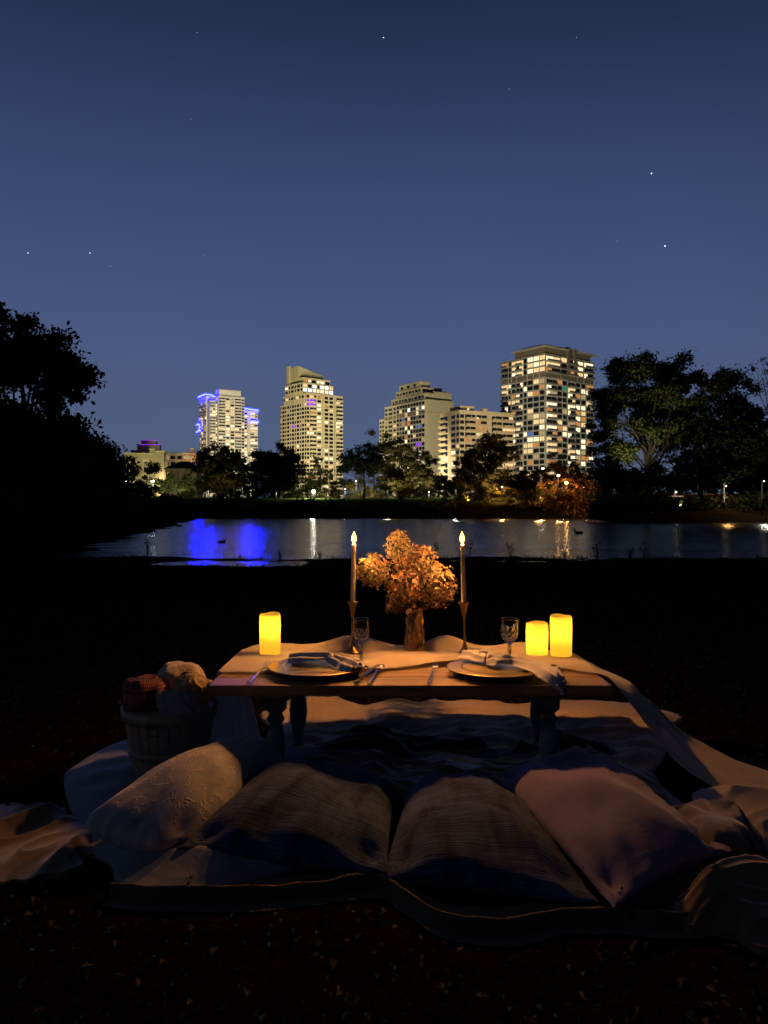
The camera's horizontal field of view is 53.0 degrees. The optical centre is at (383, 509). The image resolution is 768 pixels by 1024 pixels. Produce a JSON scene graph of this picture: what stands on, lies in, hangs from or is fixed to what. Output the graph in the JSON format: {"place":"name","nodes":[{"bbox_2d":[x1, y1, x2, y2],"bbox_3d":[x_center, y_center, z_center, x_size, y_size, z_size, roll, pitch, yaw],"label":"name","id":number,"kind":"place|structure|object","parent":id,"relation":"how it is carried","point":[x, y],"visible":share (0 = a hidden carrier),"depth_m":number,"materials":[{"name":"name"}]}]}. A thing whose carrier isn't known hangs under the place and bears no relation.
{"place":"outdoors","nodes":[
{"label":"outdoors","id":0,"kind":"place"},
{"bbox_2d":[0,494,767,1023],"bbox_3d":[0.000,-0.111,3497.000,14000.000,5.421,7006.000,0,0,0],"label":"ground","id":1,"kind":"structure","parent":0,"point":[86,888],"depth_m":3.78,"materials":[{"name":"soil"}]},
{"bbox_2d":[0,802,94,885],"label":"tan throw","id":2,"kind":"object","parent":1,"relation":"on","point":[44,841],"visible":0.99,"depth_m":2.24,"materials":[{"name":"fabric"}]},
{"bbox_2d":[0,301,114,501],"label":"broadleaf tree","id":3,"kind":"object","parent":1,"relation":"on","point":[30,456],"visible":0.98,"depth_m":45.20,"materials":[{"name":"green plant"}]},
{"bbox_2d":[51,430,143,519],"bbox_3d":[-24.863,-3.019,61.999,11.286,8.265,7.265,0,0,0],"label":"broadleaf tree","id":4,"kind":"object","parent":1,"relation":"on","point":[100,447],"visible":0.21,"depth_m":61.18,"materials":[{"name":"green plant"}]},
{"bbox_2d":[120,453,161,492],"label":"tree","id":5,"kind":"object","parent":1,"relation":"on","point":[153,468],"visible":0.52,"depth_m":149.77,"materials":[{"name":"green plant"}]},
{"bbox_2d":[123,449,167,495],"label":"office building","id":6,"kind":"structure","parent":1,"relation":"on","point":[154,456],"depth_m":331.41,"materials":[{"name":"beige"}]},
{"bbox_2d":[130,440,161,452],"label":"office building","id":7,"kind":"structure","parent":1,"relation":"on","point":[144,446],"depth_m":423.71,"materials":[{"name":"purple"}]},
{"bbox_2d":[141,536,153,555],"bbox_3d":[-6.929,1.071,22.509,0.356,0.640,0.252,0,0,0],"label":"weed","id":8,"kind":"object","parent":1,"relation":"on","point":[147,548],"visible":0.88,"depth_m":22.49,"materials":[{"name":"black plant"}]},
{"bbox_2d":[128,479,170,497],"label":"bushy tree","id":9,"kind":"object","parent":1,"relation":"on","point":[165,492],"visible":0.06,"depth_m":196.68,"materials":[{"name":"green plant"}]},
{"bbox_2d":[134,489,185,516],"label":"shrub","id":10,"kind":"object","parent":1,"relation":"on","point":[171,508],"visible":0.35,"depth_m":119.02,"materials":[{"name":"green plant"}]},
{"bbox_2d":[152,472,195,494],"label":"tree","id":11,"kind":"object","parent":1,"relation":"on","point":[174,488],"visible":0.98,"depth_m":181.40,"materials":[{"name":"green plant"}]},
{"bbox_2d":[166,453,182,465],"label":"office building","id":12,"kind":"structure","parent":1,"relation":"on","point":[173,458],"depth_m":400.32,"materials":[{"name":"beige"}]},
{"bbox_2d":[164,461,200,497],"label":"pavilion","id":13,"kind":"structure","parent":1,"relation":"on","point":[179,468],"depth_m":261.00,"materials":[{"name":"grey"}]},
{"bbox_2d":[182,448,201,496],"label":"office building","id":14,"kind":"structure","parent":1,"relation":"on","point":[189,457],"depth_m":380.31,"materials":[{"name":"concrete"}]},
{"bbox_2d":[176,476,217,497],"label":"bushy tree","id":15,"kind":"object","parent":1,"relation":"on","point":[187,494],"visible":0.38,"depth_m":204.70,"materials":[{"name":"green plant"}]},
{"bbox_2d":[185,441,254,498],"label":"round tree","id":16,"kind":"object","parent":1,"relation":"on","point":[220,469],"visible":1,"depth_m":147.66,"materials":[{"name":"green plant"}]},
{"bbox_2d":[196,389,258,497],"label":"apartment tower","id":17,"kind":"structure","parent":1,"relation":"on","point":[225,418],"depth_m":766.72,"materials":[{"name":"beige"}]},
{"bbox_2d":[199,398,256,497],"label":"window","id":18,"kind":"structure","parent":17,"relation":"in","point":[219,398],"depth_m":767.98,"materials":[{"name":"yellow"}]},
{"bbox_2d":[214,473,260,497],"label":"bushy tree","id":19,"kind":"object","parent":1,"relation":"on","point":[238,493],"visible":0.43,"depth_m":194.06,"materials":[{"name":"green plant"}]},
{"bbox_2d":[246,449,264,497],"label":"round tree","id":20,"kind":"object","parent":1,"relation":"on","point":[253,454],"visible":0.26,"depth_m":155.64,"materials":[{"name":"green plant"}]},
{"bbox_2d":[241,478,289,497],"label":"bushy tree","id":21,"kind":"object","parent":1,"relation":"on","point":[269,494],"visible":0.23,"depth_m":203.24,"materials":[{"name":"green plant"}]},
{"bbox_2d":[249,440,307,498],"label":"round tree","id":22,"kind":"object","parent":1,"relation":"on","point":[277,469],"visible":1,"depth_m":150.83,"materials":[{"name":"green plant"}]},
{"bbox_2d":[277,475,326,497],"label":"bushy tree","id":23,"kind":"object","parent":1,"relation":"on","point":[297,493],"visible":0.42,"depth_m":195.42,"materials":[{"name":"green plant"}]},
{"bbox_2d":[291,496,315,501],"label":"shrub","id":24,"kind":"object","parent":1,"relation":"on","point":[305,500],"visible":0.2,"depth_m":141.61,"materials":[{"name":"green plant"}]},
{"bbox_2d":[280,366,342,497],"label":"apartment tower","id":25,"kind":"structure","parent":1,"relation":"on","point":[311,416],"depth_m":574.79,"materials":[{"name":"beige"}]},
{"bbox_2d":[280,380,341,495],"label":"window","id":26,"kind":"structure","parent":25,"relation":"in","point":[313,381],"depth_m":575.05,"materials":[{"name":"yellow"}]},
{"bbox_2d":[304,453,333,497],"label":"tree","id":27,"kind":"object","parent":1,"relation":"on","point":[322,481],"visible":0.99,"depth_m":164.69,"materials":[{"name":"green plant"}]},
{"bbox_2d":[313,477,354,497],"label":"bushy tree","id":28,"kind":"object","parent":1,"relation":"on","point":[335,492],"visible":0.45,"depth_m":204.91,"materials":[{"name":"green plant"}]},
{"bbox_2d":[311,498,356,509],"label":"shrub","id":29,"kind":"object","parent":1,"relation":"on","point":[330,502],"visible":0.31,"depth_m":133.12,"materials":[{"name":"green plant"}]},
{"bbox_2d":[332,440,384,498],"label":"broadleaf tree","id":30,"kind":"object","parent":1,"relation":"on","point":[359,462],"visible":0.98,"depth_m":146.78,"materials":[{"name":"green plant"}]},
{"bbox_2d":[344,474,390,497],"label":"bushy tree","id":31,"kind":"object","parent":1,"relation":"on","point":[353,486],"visible":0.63,"depth_m":195.10,"materials":[{"name":"green plant"}]},
{"bbox_2d":[64,740,701,905],"bbox_3d":[-0.089,0.962,2.641,2.210,0.070,1.407,0,0,0],"label":"picnic quilt","id":32,"kind":"object","parent":1,"relation":"on","point":[95,781],"visible":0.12,"depth_m":2.12,"materials":[{"name":"fabric"}]},
{"bbox_2d":[120,699,217,776],"bbox_3d":[-0.795,0.857,2.851,0.350,0.267,0.367,0,0,0],"label":"bushel basket","id":33,"kind":"object","parent":32,"relation":"on","point":[155,738],"visible":0.45,"depth_m":2.72,"materials":[{"name":"brown wood"}]},
{"bbox_2d":[122,674,166,712],"bbox_3d":[-0.876,0.689,2.829,0.161,0.160,0.180,0,0,0],"label":"rolled blanket","id":34,"kind":"object","parent":33,"relation":"in","point":[140,692],"visible":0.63,"depth_m":2.76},
{"bbox_2d":[156,661,205,689],"bbox_3d":[-0.779,0.653,2.929,0.185,0.146,0.166,0,0,19],"label":"rolled blanket","id":35,"kind":"object","parent":33,"relation":"on","point":[168,673],"visible":0.47,"depth_m":2.89,"materials":[{"name":"beige fabric"}]},
{"bbox_2d":[155,689,213,722],"bbox_3d":[-0.719,0.704,2.761,0.219,0.122,0.151,12,0,0],"label":"rolled blanket","id":36,"kind":"object","parent":33,"relation":"in","point":[186,707],"visible":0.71,"depth_m":2.71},
{"bbox_2d":[172,670,217,701],"bbox_3d":[-0.682,0.645,2.804,0.168,0.100,0.148,20,0,0],"label":"rolled blanket","id":37,"kind":"object","parent":33,"relation":"in","point":[194,682],"visible":0.63,"depth_m":2.76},
{"bbox_2d":[87,734,281,850],"bbox_3d":[-0.560,0.877,2.428,0.279,0.221,0.720,0,0,35],"label":"pillow","id":38,"kind":"object","parent":32,"relation":"on","point":[178,800],"visible":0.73,"depth_m":2.26,"materials":[{"name":"fabric"}]},
{"bbox_2d":[176,753,396,873],"bbox_3d":[-0.224,0.900,2.391,0.601,0.175,0.637,0,0,11],"label":"pillow","id":39,"kind":"object","parent":32,"relation":"on","point":[297,810],"visible":0.96,"depth_m":2.19,"materials":[{"name":"fabric"}]},
{"bbox_2d":[209,660,611,758],"bbox_3d":[0.092,0.807,3.038,1.415,0.385,0.677,0,0,0],"label":"picnic table","id":40,"kind":"object","parent":32,"relation":"on","point":[274,690],"visible":0.63,"depth_m":2.76,"materials":[{"name":"brown wood"}]},
{"bbox_2d":[247,661,270,682],"bbox_3d":[-0.465,0.602,2.864,0.022,0.015,0.323,0,0,4],"label":"fork","id":41,"kind":"object","parent":40,"relation":"on","point":[253,677],"visible":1,"depth_m":2.82,"materials":[{"name":"silver metal"}]},
{"bbox_2d":[353,669,372,682],"bbox_3d":[-0.069,0.605,2.840,0.022,0.006,0.281,0,0,12],"label":"knife","id":42,"kind":"object","parent":40,"relation":"on","point":[367,672],"visible":0.94,"depth_m":2.80,"materials":[{"name":"silver metal"}]},
{"bbox_2d":[367,664,384,682],"bbox_3d":[-0.032,0.602,2.836,0.042,0.014,0.270,0,0,9],"label":"spoon","id":43,"kind":"object","parent":40,"relation":"on","point":[371,679],"visible":1,"depth_m":2.87,"materials":[{"name":"silver metal"}]},
{"bbox_2d":[427,662,438,682],"bbox_3d":[0.181,0.602,2.859,0.023,0.015,0.316,0,0,8],"label":"fork","id":44,"kind":"object","parent":40,"relation":"on","point":[430,679],"visible":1,"depth_m":2.83,"materials":[{"name":"silver metal"}]},
{"bbox_2d":[211,635,767,785],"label":"table runner","id":45,"kind":"object","parent":40,"relation":"on","point":[234,716],"visible":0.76,"depth_m":3.02,"materials":[{"name":"fabric"}]},
{"bbox_2d":[259,612,280,654],"bbox_3d":[-0.480,0.519,3.240,0.088,0.173,0.087,0,0,0],"label":"pillar candle","id":46,"kind":"object","parent":45,"relation":"on","point":[269,633],"visible":1,"depth_m":3.20,"materials":[{"name":"wax"}]},
{"bbox_2d":[268,659,364,676],"bbox_3d":[-0.253,0.596,2.905,0.365,0.019,0.365,0,0,0],"label":"place plate","id":47,"kind":"object","parent":45,"relation":"on","point":[318,668],"visible":0.76,"depth_m":2.83,"materials":[{"name":"ceramic"}]},
{"bbox_2d":[287,649,368,671],"bbox_3d":[-0.207,0.563,2.913,0.353,0.055,0.143,0,0,31],"label":"napkin","id":48,"kind":"object","parent":47,"relation":"on","point":[344,663],"visible":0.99,"depth_m":2.90,"materials":[{"name":"fabric"}]},
{"bbox_2d":[343,601,358,653],"bbox_3d":[-0.134,0.497,3.270,0.076,0.217,0.076,1,0,0],"label":"candle holder","id":49,"kind":"object","parent":45,"relation":"on","point":[351,649],"visible":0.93,"depth_m":3.26,"materials":[{"name":"gold metal"}]},
{"bbox_2d":[350,542,355,601],"bbox_3d":[-0.130,0.255,3.270,0.022,0.330,0.022,1,0,0],"label":"taper candle","id":50,"kind":"object","parent":49,"relation":"on","point":[353,580],"visible":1,"depth_m":3.26,"materials":[{"name":"beige wax"}]},
{"bbox_2d":[352,617,369,663],"bbox_3d":[-0.090,0.515,3.020,0.071,0.180,0.071,0,0,0],"label":"wine glass","id":51,"kind":"object","parent":45,"relation":"on","point":[360,630],"visible":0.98,"depth_m":3.00,"materials":[{"name":"clear"}]},
{"bbox_2d":[403,606,424,650],"bbox_3d":[0.132,0.510,3.330,0.100,0.185,0.100,0,0,0],"label":"flower vase","id":52,"kind":"object","parent":45,"relation":"on","point":[414,631],"visible":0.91,"depth_m":3.29,"materials":[{"name":"orange glass"}]},
{"bbox_2d":[356,529,459,615],"bbox_3d":[0.101,0.274,3.331,0.458,0.390,0.240,0,0,0],"label":"hydrangea bouquet","id":53,"kind":"object","parent":52,"relation":"in","point":[404,593],"visible":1,"depth_m":3.31,"materials":[{"name":"orange plant"}]},
{"bbox_2d":[458,601,468,652],"bbox_3d":[0.334,0.494,3.200,0.076,0.224,0.076,-1,0,0],"label":"candle holder","id":54,"kind":"object","parent":45,"relation":"on","point":[463,606],"visible":0.82,"depth_m":3.19,"materials":[{"name":"gold metal"}]},
{"bbox_2d":[460,542,465,602],"bbox_3d":[0.328,0.251,3.200,0.023,0.325,0.022,-1,0,0],"label":"taper candle","id":55,"kind":"object","parent":54,"relation":"on","point":[463,577],"visible":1,"depth_m":3.19,"materials":[{"name":"beige wax"}]},
{"bbox_2d":[501,617,518,655],"bbox_3d":[0.492,0.515,3.020,0.071,0.180,0.070,0,0,0],"label":"wine glass","id":56,"kind":"object","parent":45,"relation":"on","point":[509,630],"visible":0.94,"depth_m":3.00,"materials":[{"name":"clear"}]},
{"bbox_2d":[526,621,547,655],"bbox_3d":[0.644,0.538,3.240,0.093,0.135,0.091,0,0,0],"label":"pillar candle","id":57,"kind":"object","parent":45,"relation":"on","point":[536,638],"visible":1,"depth_m":3.20,"materials":[{"name":"wax"}]},
{"bbox_2d":[550,614,571,656],"bbox_3d":[0.738,0.521,3.210,0.091,0.169,0.089,0,0,0],"label":"pillar candle","id":58,"kind":"object","parent":45,"relation":"on","point":[560,635],"visible":1,"depth_m":3.17,"materials":[{"name":"wax"}]},
{"bbox_2d":[447,658,534,677],"bbox_3d":[0.418,0.596,2.885,0.365,0.019,0.365,0,0,0],"label":"place plate","id":59,"kind":"object","parent":40,"relation":"on","point":[469,667],"visible":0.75,"depth_m":2.83,"materials":[{"name":"ceramic"}]},
{"bbox_2d":[458,647,565,694],"bbox_3d":[0.483,0.588,2.859,0.463,0.112,0.136,0,0,42],"label":"napkin","id":60,"kind":"object","parent":59,"relation":"on","point":[552,676],"visible":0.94,"depth_m":2.83,"materials":[{"name":"fabric"}]},
{"bbox_2d":[307,724,667,827],"bbox_3d":[0.289,0.935,2.833,1.395,0.123,0.994,0,0,0],"label":"throw blanket","id":61,"kind":"object","parent":32,"relation":"on","point":[384,752],"visible":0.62,"depth_m":2.94,"materials":[{"name":"fabric"}]},
{"bbox_2d":[381,771,598,902],"bbox_3d":[0.259,0.911,2.269,0.533,0.153,0.795,0,0,0],"label":"pillow","id":62,"kind":"object","parent":32,"relation":"on","point":[470,831],"visible":0.94,"depth_m":2.06,"materials":[{"name":"fabric"}]},
{"bbox_2d":[491,746,731,907],"bbox_3d":[0.644,0.887,2.304,0.445,0.177,0.925,0,0,-14],"label":"pillow","id":63,"kind":"object","parent":32,"relation":"on","point":[609,826],"visible":0.98,"depth_m":2.11,"materials":[{"name":"pink fabric"}]},
{"bbox_2d":[670,798,759,870],"bbox_3d":[0.964,0.933,2.224,0.210,0.099,0.423,0,0,9],"label":"pillow","id":64,"kind":"object","parent":32,"relation":"on","point":[721,820],"visible":0.78,"depth_m":2.18,"materials":[{"name":"fabric"}]},
{"bbox_2d":[0,553,767,568],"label":"shore grass","id":65,"kind":"structure","parent":1,"relation":"on","point":[562,558],"depth_m":20.27,"materials":[{"name":"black plant"}]},
{"bbox_2d":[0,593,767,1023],"bbox_3d":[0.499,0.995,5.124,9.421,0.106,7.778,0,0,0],"label":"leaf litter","id":66,"kind":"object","parent":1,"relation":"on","point":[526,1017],"visible":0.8,"depth_m":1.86,"materials":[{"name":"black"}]},
{"bbox_2d":[365,428,442,499],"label":"broadleaf tree","id":67,"kind":"object","parent":1,"relation":"on","point":[396,478],"visible":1,"depth_m":144.82,"materials":[{"name":"green plant"}]},
{"bbox_2d":[383,474,425,497],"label":"bushy tree","id":68,"kind":"object","parent":1,"relation":"on","point":[410,492],"visible":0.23,"depth_m":204.08,"materials":[{"name":"green plant"}]},
{"bbox_2d":[103,872,714,946],"bbox_3d":[0.082,0.975,1.960,1.601,0.043,0.349,0,0,9],"label":"brown blanket","id":69,"kind":"object","parent":1,"relation":"on","point":[522,924],"visible":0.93,"depth_m":1.93,"materials":[{"name":"fabric"}]},
{"bbox_2d":[379,381,453,497],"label":"apartment tower","id":70,"kind":"structure","parent":1,"relation":"on","point":[414,411],"depth_m":518.85,"materials":[{"name":"beige"}]},
{"bbox_2d":[380,404,423,497],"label":"window","id":71,"kind":"structure","parent":70,"relation":"in","point":[401,407],"depth_m":525.76,"materials":[{"name":"yellow"}]},
{"bbox_2d":[413,471,459,497],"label":"bushy tree","id":72,"kind":"object","parent":1,"relation":"on","point":[444,487],"visible":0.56,"depth_m":195.36,"materials":[{"name":"green plant"}]},
{"bbox_2d":[419,495,457,509],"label":"shrub","id":73,"kind":"object","parent":1,"relation":"on","point":[426,503],"visible":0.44,"depth_m":132.67,"materials":[{"name":"green plant"}]},
{"bbox_2d":[446,476,477,497],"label":"bushy tree","id":74,"kind":"object","parent":1,"relation":"on","point":[468,493],"visible":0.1,"depth_m":205.13,"materials":[{"name":"green plant"}]},
{"bbox_2d":[464,540,473,558],"bbox_3d":[2.339,1.100,21.572,0.353,0.609,0.489,0,0,0],"label":"weed","id":75,"kind":"object","parent":1,"relation":"on","point":[470,551],"visible":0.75,"depth_m":21.49,"materials":[{"name":"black plant"}]},
{"bbox_2d":[261,696,681,772],"bbox_3d":[0.416,0.955,3.341,2.018,0.084,1.249,0,0,0],"label":"picnic blanket","id":76,"kind":"object","parent":1,"relation":"on","point":[625,731],"visible":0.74,"depth_m":3.44,"materials":[{"name":"fabric"}]},
{"bbox_2d":[451,492,492,504],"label":"shrub","id":77,"kind":"object","parent":1,"relation":"on","point":[461,497],"visible":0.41,"depth_m":137.39,"materials":[{"name":"green plant"}]},
{"bbox_2d":[438,405,514,497],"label":"apartment block","id":78,"kind":"structure","parent":1,"relation":"on","point":[460,427],"depth_m":385.52,"materials":[{"name":"beige"}]},
{"bbox_2d":[441,439,512,495],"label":"window","id":79,"kind":"structure","parent":78,"relation":"in","point":[452,440],"depth_m":387.48,"materials":[{"name":"yellow"}]},
{"bbox_2d":[446,431,520,499],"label":"broadleaf tree","id":80,"kind":"object","parent":1,"relation":"on","point":[486,480],"visible":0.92,"depth_m":140.53,"materials":[{"name":"green plant"}]},
{"bbox_2d":[476,472,522,497],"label":"bushy tree","id":81,"kind":"object","parent":1,"relation":"on","point":[499,489],"visible":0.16,"depth_m":193.88,"materials":[{"name":"green plant"}]},
{"bbox_2d":[486,494,522,501],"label":"shrub","id":82,"kind":"object","parent":1,"relation":"on","point":[492,499],"visible":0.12,"depth_m":141.43,"materials":[{"name":"green plant"}]},
{"bbox_2d":[498,468,554,504],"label":"broadleaf tree","id":83,"kind":"object","parent":1,"relation":"on","point":[527,486],"visible":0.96,"depth_m":134.83,"materials":[{"name":"green plant"}]},
{"bbox_2d":[515,499,561,510],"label":"shrub","id":84,"kind":"object","parent":1,"relation":"on","point":[525,504],"visible":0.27,"depth_m":133.25,"materials":[{"name":"green plant"}]},
{"bbox_2d":[500,344,597,489],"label":"apartment tower","id":85,"kind":"structure","parent":1,"relation":"on","point":[543,395],"depth_m":410.33,"materials":[{"name":"beige concrete"}]},
{"bbox_2d":[502,358,592,489],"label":"window","id":86,"kind":"structure","parent":85,"relation":"in","point":[525,360],"depth_m":410.17,"materials":[{"name":"yellow"}]},
{"bbox_2d":[532,451,584,498],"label":"maple tree","id":87,"kind":"object","parent":1,"relation":"on","point":[557,468],"visible":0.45,"depth_m":149.59,"materials":[{"name":"orange plant"}]},
{"bbox_2d":[539,479,601,517],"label":"maple tree","id":88,"kind":"object","parent":1,"relation":"on","point":[571,501],"visible":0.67,"depth_m":126.43,"materials":[{"name":"orange plant"}]},
{"bbox_2d":[563,470,614,493],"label":"bushy tree","id":89,"kind":"object","parent":1,"relation":"on","point":[579,481],"visible":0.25,"depth_m":139.23,"materials":[{"name":"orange plant"}]},
{"bbox_2d":[580,460,652,502],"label":"tree","id":90,"kind":"object","parent":1,"relation":"on","point":[616,478],"visible":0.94,"depth_m":99.18,"materials":[{"name":"green plant"}]},
{"bbox_2d":[626,546,634,559],"bbox_3d":[6.586,1.148,20.530,0.270,0.415,0.267,0,0,0],"label":"weed","id":91,"kind":"object","parent":1,"relation":"on","point":[629,555],"visible":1,"depth_m":20.53,"materials":[{"name":"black plant"}]},
{"bbox_2d":[611,466,659,493],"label":"bushy tree","id":92,"kind":"object","parent":1,"relation":"on","point":[652,481],"visible":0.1,"depth_m":138.37,"materials":[{"name":"green plant"}]},
{"bbox_2d":[583,347,712,498],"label":"broadleaf tree","id":93,"kind":"object","parent":1,"relation":"on","point":[654,418],"visible":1,"depth_m":91.39,"materials":[{"name":"green plant"}]},
{"bbox_2d":[650,464,697,493],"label":"bushy tree","id":94,"kind":"object","parent":1,"relation":"on","point":[670,484],"visible":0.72,"depth_m":138.19,"materials":[{"name":"green plant"}]},
{"bbox_2d":[654,491,700,510],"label":"shrub","id":95,"kind":"object","parent":1,"relation":"on","point":[686,502],"visible":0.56,"depth_m":90.71,"materials":[{"name":"green plant"}]},
{"bbox_2d":[642,364,749,497],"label":"broadleaf tree","id":96,"kind":"object","parent":1,"relation":"on","point":[697,453],"visible":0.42,"depth_m":99.01,"materials":[{"name":"green plant"}]},
{"bbox_2d":[684,470,725,493],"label":"bushy tree","id":97,"kind":"object","parent":1,"relation":"on","point":[708,491],"visible":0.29,"depth_m":140.00,"materials":[{"name":"green plant"}]},
{"bbox_2d":[689,496,737,510],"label":"shrub","id":98,"kind":"object","parent":1,"relation":"on","point":[716,502],"visible":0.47,"depth_m":90.95,"materials":[{"name":"green plant"}]},
{"bbox_2d":[673,854,767,956],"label":"fleece blanket","id":99,"kind":"object","parent":1,"relation":"on","point":[725,898],"visible":1,"depth_m":1.83,"materials":[{"name":"fabric"}]},
{"bbox_2d":[692,783,767,858],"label":"white cloth","id":100,"kind":"object","parent":1,"relation":"on","point":[750,801],"visible":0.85,"depth_m":2.39,"materials":[{"name":"fabric"}]},
{"bbox_2d":[697,364,767,495],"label":"broadleaf tree","id":101,"kind":"object","parent":1,"relation":"on","point":[729,380],"visible":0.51,"depth_m":97.05,"materials":[{"name":"green plant"}]},
{"bbox_2d":[706,421,767,492],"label":"broadleaf tree","id":102,"kind":"object","parent":1,"relation":"on","point":[758,460],"visible":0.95,"depth_m":94.71,"materials":[{"name":"green plant"}]},
{"bbox_2d":[718,490,767,511],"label":"shrub","id":103,"kind":"object","parent":1,"relation":"on","point":[746,502],"visible":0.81,"depth_m":90.92,"materials":[{"name":"green plant"}]},
{"bbox_2d":[722,485,767,493],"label":"bushy tree","id":104,"kind":"object","parent":1,"relation":"on","point":[754,492],"visible":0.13,"depth_m":138.67,"materials":[{"name":"green plant"}]},
{"bbox_2d":[737,357,767,454],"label":"bare tree","id":105,"kind":"object","parent":1,"relation":"on","point":[753,369],"visible":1,"depth_m":90.82,"materials":[{"name":"brown plant"}]},
{"bbox_2d":[761,477,764,514],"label":"street lamp","id":106,"kind":"object","parent":1,"relation":"on","point":[761,498],"visible":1,"depth_m":88.45,"materials":[{"name":"grey"}]},
{"bbox_2d":[0,0,767,497],"label":"sky","id":107,"kind":"structure","parent":0,"point":[212,195],"materials":[{"name":"blue"}]},
{"bbox_2d":[46,518,767,566],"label":"water","id":108,"kind":"structure","parent":0,"point":[294,539],"depth_m":36.54,"materials":[{"name":"blue liquid"}]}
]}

